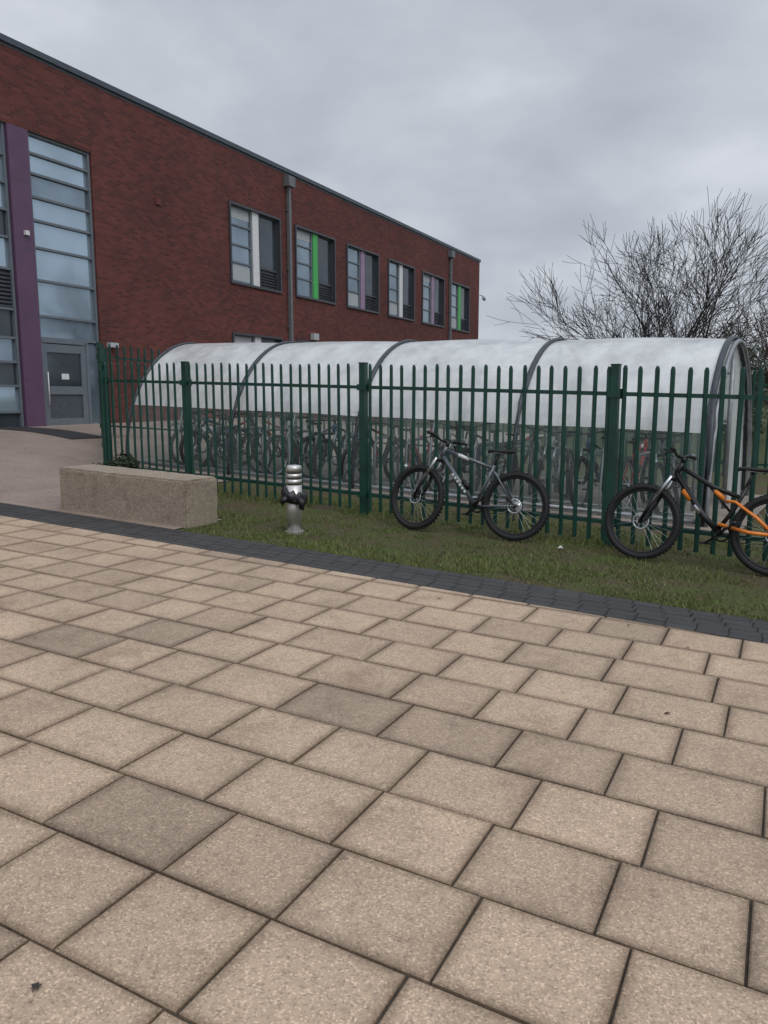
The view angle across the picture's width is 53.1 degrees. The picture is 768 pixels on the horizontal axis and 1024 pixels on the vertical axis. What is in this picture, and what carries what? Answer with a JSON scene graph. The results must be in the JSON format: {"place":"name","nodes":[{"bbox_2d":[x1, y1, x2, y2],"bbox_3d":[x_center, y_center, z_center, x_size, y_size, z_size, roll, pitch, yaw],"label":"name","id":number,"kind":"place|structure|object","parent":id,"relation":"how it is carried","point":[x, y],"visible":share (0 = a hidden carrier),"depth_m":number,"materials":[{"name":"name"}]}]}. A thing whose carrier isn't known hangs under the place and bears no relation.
{"place":"outdoors","nodes":[
{"label":"outdoors","id":0,"kind":"place"},
{"bbox_2d":[38,504,221,528],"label":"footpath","id":1,"kind":"structure","parent":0,"point":[58,508],"depth_m":8.77,"materials":[{"name":"concrete"}]},
{"bbox_2d":[0,417,546,507],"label":"footpath","id":2,"kind":"structure","parent":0,"point":[32,464],"depth_m":14.74,"materials":[{"name":"concrete"}]},
{"bbox_2d":[0,426,101,438],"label":"dark doorstep strip","id":3,"kind":"object","parent":2,"relation":"on","point":[67,434],"visible":0.94,"depth_m":16.80,"materials":[{"name":"grey concrete"}]},
{"bbox_2d":[96,348,112,461],"bbox_3d":[-4.297,-1.452,11.867,0.140,2.120,0.140,-5,10,-32],"label":"gate post","id":4,"kind":"object","parent":2,"relation":"on","point":[106,357],"visible":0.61,"depth_m":11.81,"materials":[{"name":"green metal"}]},
{"bbox_2d":[93,449,140,468],"bbox_3d":[-3.986,-0.649,11.397,0.713,0.573,0.577,0,9,0],"label":"ivy shrub","id":5,"kind":"object","parent":2,"relation":"on","point":[120,462],"visible":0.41,"depth_m":11.36,"materials":[{"name":"green plant"}]},
{"bbox_2d":[0,515,767,1023],"bbox_3d":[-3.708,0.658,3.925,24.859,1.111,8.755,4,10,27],"label":"paving slabs","id":6,"kind":"structure","parent":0,"point":[180,683],"depth_m":2.92,"materials":[{"name":"beige concrete"}]},
{"bbox_2d":[29,982,42,991],"bbox_3d":[-0.900,1.225,1.984,0.034,0.005,0.033,6,11,36],"label":"fallen leaf","id":7,"kind":"object","parent":6,"relation":"on","point":[37,985],"visible":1,"depth_m":1.99,"materials":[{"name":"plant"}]},
{"bbox_2d":[0,503,767,643],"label":"dark paving band","id":8,"kind":"object","parent":6,"relation":"on","point":[735,627],"visible":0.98,"depth_m":6.31,"materials":[{"name":"grey concrete"}]},
{"bbox_2d":[0,0,767,389],"label":"sky","id":9,"kind":"structure","parent":0,"point":[491,130],"materials":[{"name":"grey"}]},
{"bbox_2d":[5,403,767,505],"bbox_3d":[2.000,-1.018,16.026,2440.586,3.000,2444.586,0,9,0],"label":"ground","id":10,"kind":"structure","parent":0,"point":[762,445],"depth_m":26.68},
{"bbox_2d":[0,44,479,422],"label":"walls","id":11,"kind":"structure","parent":10,"relation":"on","point":[158,268],"depth_m":22.47,"materials":[{"name":"red brick"}]},
{"bbox_2d":[0,122,100,426],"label":"glazed entrance","id":12,"kind":"object","parent":11,"relation":"attached to","point":[47,280],"visible":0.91,"depth_m":18.50,"materials":[{"name":"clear glass"}]},
{"bbox_2d":[155,198,160,204],"bbox_3d":[-6.325,-8.682,21.483,0.060,0.160,0.200,4,10,26],"label":"wall vent","id":13,"kind":"object","parent":11,"relation":"attached to","point":[157,201],"depth_m":21.46,"materials":[{"name":"ceramic"}]},
{"bbox_2d":[0,33,480,262],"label":"coping","id":14,"kind":"object","parent":11,"relation":"on","point":[24,49],"visible":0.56,"depth_m":22.32,"materials":[{"name":"grey metal"}]},
{"bbox_2d":[228,200,282,342],"bbox_3d":[-4.317,-7.011,25.947,0.200,6.080,2.870,4,10,26],"label":"window","id":15,"kind":"structure","parent":11,"relation":"attached to","point":[255,253],"depth_m":25.67,"materials":[{"name":"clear glass"}]},
{"bbox_2d":[107,295,485,347],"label":"wall lights and camera","id":16,"kind":"object","parent":11,"relation":"attached to","point":[314,336],"visible":0.98,"depth_m":28.96,"materials":[{"name":"grey plastic"}]},
{"bbox_2d":[294,224,335,342],"bbox_3d":[-2.623,-7.516,29.311,0.200,6.080,2.870,4,10,26],"label":"window","id":17,"kind":"structure","parent":11,"relation":"attached to","point":[315,265],"depth_m":29.02,"materials":[{"name":"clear glass"}]},
{"bbox_2d":[346,243,378,313],"bbox_3d":[-0.929,-8.020,32.675,0.200,6.080,2.870,4,10,26],"label":"window","id":18,"kind":"structure","parent":11,"relation":"attached to","point":[362,279],"depth_m":32.40,"materials":[{"name":"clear glass"}]},
{"bbox_2d":[283,175,454,340],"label":"downpipes","id":19,"kind":"object","parent":11,"relation":"attached to","point":[288,182],"visible":0.71,"depth_m":27.37,"materials":[{"name":"grey metal"}]},
{"bbox_2d":[388,258,414,321],"bbox_3d":[0.765,-8.525,36.039,0.200,6.080,2.870,4,10,26],"label":"window","id":20,"kind":"structure","parent":11,"relation":"attached to","point":[401,290],"depth_m":35.81,"materials":[{"name":"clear glass"}]},
{"bbox_2d":[421,270,444,327],"bbox_3d":[2.459,-9.029,39.403,0.200,6.080,2.870,4,10,26],"label":"window","id":21,"kind":"structure","parent":11,"relation":"attached to","point":[433,299],"depth_m":39.19,"materials":[{"name":"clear glass"}]},
{"bbox_2d":[452,281,469,332],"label":"window","id":22,"kind":"structure","parent":11,"relation":"attached to","point":[461,307],"depth_m":42.72,"materials":[{"name":"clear glass"}]},
{"bbox_2d":[486,186,767,437],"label":"bare tree","id":23,"kind":"object","parent":10,"relation":"on","point":[705,322],"visible":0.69,"depth_m":25.58,"materials":[{"name":"brown plant"}]},
{"bbox_2d":[687,298,767,404],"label":"bare tree","id":24,"kind":"object","parent":10,"relation":"on","point":[757,328],"visible":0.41,"depth_m":35.03,"materials":[{"name":"brown plant"}]},
{"bbox_2d":[717,321,767,440],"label":"evergreen bush","id":25,"kind":"object","parent":10,"relation":"on","point":[752,357],"visible":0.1,"depth_m":26.51,"materials":[{"name":"green plant"}]},
{"bbox_2d":[752,381,767,406],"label":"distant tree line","id":26,"kind":"object","parent":10,"relation":"on","point":[764,403],"visible":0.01,"depth_m":99.07,"materials":[{"name":"green plant"}]},
{"bbox_2d":[25,451,767,620],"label":"lawn","id":27,"kind":"structure","parent":0,"point":[761,483],"depth_m":7.79,"materials":[{"name":"green plant"}]},
{"bbox_2d":[59,464,217,528],"bbox_3d":[-2.889,-0.190,8.956,2.066,0.565,0.526,7,11,29],"label":"concrete bench","id":28,"kind":"object","parent":27,"relation":"on","point":[184,501],"visible":0.93,"depth_m":8.61,"materials":[{"name":"beige concrete"}]},
{"bbox_2d":[279,465,307,534],"bbox_3d":[-0.954,-0.127,8.112,0.289,0.740,0.336,0,9,0],"label":"steel bollard","id":29,"kind":"object","parent":27,"relation":"on","point":[294,495],"visible":1,"depth_m":8.05,"materials":[{"name":"metal"}]},
{"bbox_2d":[57,502,758,713],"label":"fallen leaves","id":30,"kind":"object","parent":27,"relation":"on","point":[510,584],"visible":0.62,"depth_m":6.60,"materials":[{"name":"brown plant"}]},
{"bbox_2d":[96,342,767,475],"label":"palisade fence","id":31,"kind":"object","parent":27,"relation":"on","point":[124,358],"visible":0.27,"depth_m":16.49,"materials":[{"name":"green metal"}]},
{"bbox_2d":[98,361,767,560],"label":"palisade fence","id":32,"kind":"object","parent":27,"relation":"on","point":[614,393],"visible":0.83,"depth_m":8.55,"materials":[{"name":"green metal"}]},
{"bbox_2d":[390,430,550,540],"bbox_3d":[0.885,-0.286,8.246,1.849,1.076,0.735,6,2,26],"label":"bicycle","id":33,"kind":"object","parent":27,"relation":"on","point":[515,505],"visible":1,"depth_m":8.17,"materials":[{"name":"grey paint"}]},
{"bbox_2d":[604,446,767,576],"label":"bicycle","id":34,"kind":"object","parent":27,"relation":"on","point":[733,528],"visible":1,"depth_m":7.04,"materials":[{"name":"black metal"}]},
{"bbox_2d":[113,450,765,532],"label":"shelter floor","id":35,"kind":"structure","parent":0,"point":[722,514],"depth_m":11.80,"materials":[{"name":"grey concrete"}]},
{"bbox_2d":[171,409,236,464],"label":"bicycle","id":36,"kind":"object","parent":35,"relation":"on","point":[173,436],"visible":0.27,"depth_m":14.28,"materials":[{"name":"grey paint"}]},
{"bbox_2d":[179,410,254,466],"bbox_3d":[-2.999,-1.339,14.023,1.752,1.067,0.718,-6,11,-36],"label":"bicycle","id":37,"kind":"object","parent":35,"relation":"on","point":[203,436],"visible":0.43,"depth_m":13.78,"materials":[{"name":"blue paint"}]},
{"bbox_2d":[209,411,272,469],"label":"bicycle","id":38,"kind":"object","parent":35,"relation":"on","point":[243,438],"visible":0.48,"depth_m":13.75,"materials":[{"name":"black metal"}]},
{"bbox_2d":[245,412,303,472],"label":"bicycle","id":39,"kind":"object","parent":35,"relation":"on","point":[252,467],"visible":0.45,"depth_m":13.50,"materials":[{"name":"red paint"}]},
{"bbox_2d":[262,413,326,474],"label":"bicycle","id":40,"kind":"object","parent":35,"relation":"on","point":[295,442],"visible":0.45,"depth_m":12.95,"materials":[{"name":"white paint"}]},
{"bbox_2d":[295,415,358,477],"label":"bicycle","id":41,"kind":"object","parent":35,"relation":"on","point":[306,439],"visible":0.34,"depth_m":12.75,"materials":[{"name":"grey paint"}]},
{"bbox_2d":[312,416,377,480],"bbox_3d":[-0.597,-1.065,12.685,1.745,1.073,0.714,-7,11,-37],"label":"bicycle","id":42,"kind":"object","parent":35,"relation":"on","point":[325,440],"visible":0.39,"depth_m":12.34,"materials":[{"name":"blue paint"}]},
{"bbox_2d":[341,416,409,483],"bbox_3d":[-0.120,-0.999,12.313,0.707,1.084,1.736,2,9,15],"label":"bicycle","id":43,"kind":"object","parent":35,"relation":"on","point":[384,460],"visible":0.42,"depth_m":12.31,"materials":[{"name":"black metal"}]},
{"bbox_2d":[393,420,456,488],"bbox_3d":[0.676,-0.929,12.037,0.709,1.082,1.738,3,9,18],"label":"bicycle","id":44,"kind":"object","parent":35,"relation":"on","point":[417,456],"visible":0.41,"depth_m":11.82,"materials":[{"name":"red paint"}]},
{"bbox_2d":[158,422,696,516],"bbox_3d":[-0.037,-0.834,12.263,9.602,1.025,0.743,5,10,32],"label":"bike rack","id":45,"kind":"object","parent":35,"relation":"on","point":[375,482],"visible":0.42,"depth_m":11.62,"materials":[{"name":"metal"}]},
{"bbox_2d":[125,335,751,526],"bbox_3d":[0.411,-1.674,12.928,10.174,2.682,3.615,5,10,32],"label":"cycle shelter","id":46,"kind":"object","parent":35,"relation":"on","point":[681,355],"visible":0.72,"depth_m":11.01,"materials":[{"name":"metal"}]},
{"bbox_2d":[426,420,479,491],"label":"bicycle","id":47,"kind":"object","parent":35,"relation":"on","point":[452,449],"visible":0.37,"depth_m":11.41,"materials":[{"name":"white paint"}]},
{"bbox_2d":[452,422,506,494],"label":"bicycle","id":48,"kind":"object","parent":35,"relation":"on","point":[466,450],"visible":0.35,"depth_m":11.38,"materials":[{"name":"grey paint"}]},
{"bbox_2d":[490,424,557,498],"bbox_3d":[2.014,-0.772,11.334,1.758,1.060,0.721,-6,10,-34],"label":"bicycle","id":49,"kind":"object","parent":35,"relation":"on","point":[516,467],"visible":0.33,"depth_m":11.22,"materials":[{"name":"black metal"}]},
{"bbox_2d":[527,427,581,502],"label":"bicycle","id":50,"kind":"object","parent":35,"relation":"on","point":[554,464],"visible":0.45,"depth_m":10.43,"materials":[{"name":"white paint"}]},
{"bbox_2d":[566,430,618,506],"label":"bicycle","id":51,"kind":"object","parent":35,"relation":"on","point":[584,460],"visible":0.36,"depth_m":10.21,"materials":[{"name":"blue paint"}]},
{"bbox_2d":[616,429,674,511],"bbox_3d":[3.376,-0.575,10.370,1.766,1.048,0.724,-7,11,-39],"label":"bicycle","id":52,"kind":"object","parent":35,"relation":"on","point":[644,460],"visible":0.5,"depth_m":10.29,"materials":[{"name":"red paint"}]},
{"bbox_2d":[632,433,692,515],"bbox_3d":[3.763,-0.524,10.031,1.739,1.080,0.710,-6,11,-36],"label":"bicycle","id":53,"kind":"object","parent":35,"relation":"on","point":[675,486],"visible":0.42,"depth_m":9.83,"materials":[{"name":"grey paint"}]}
]}

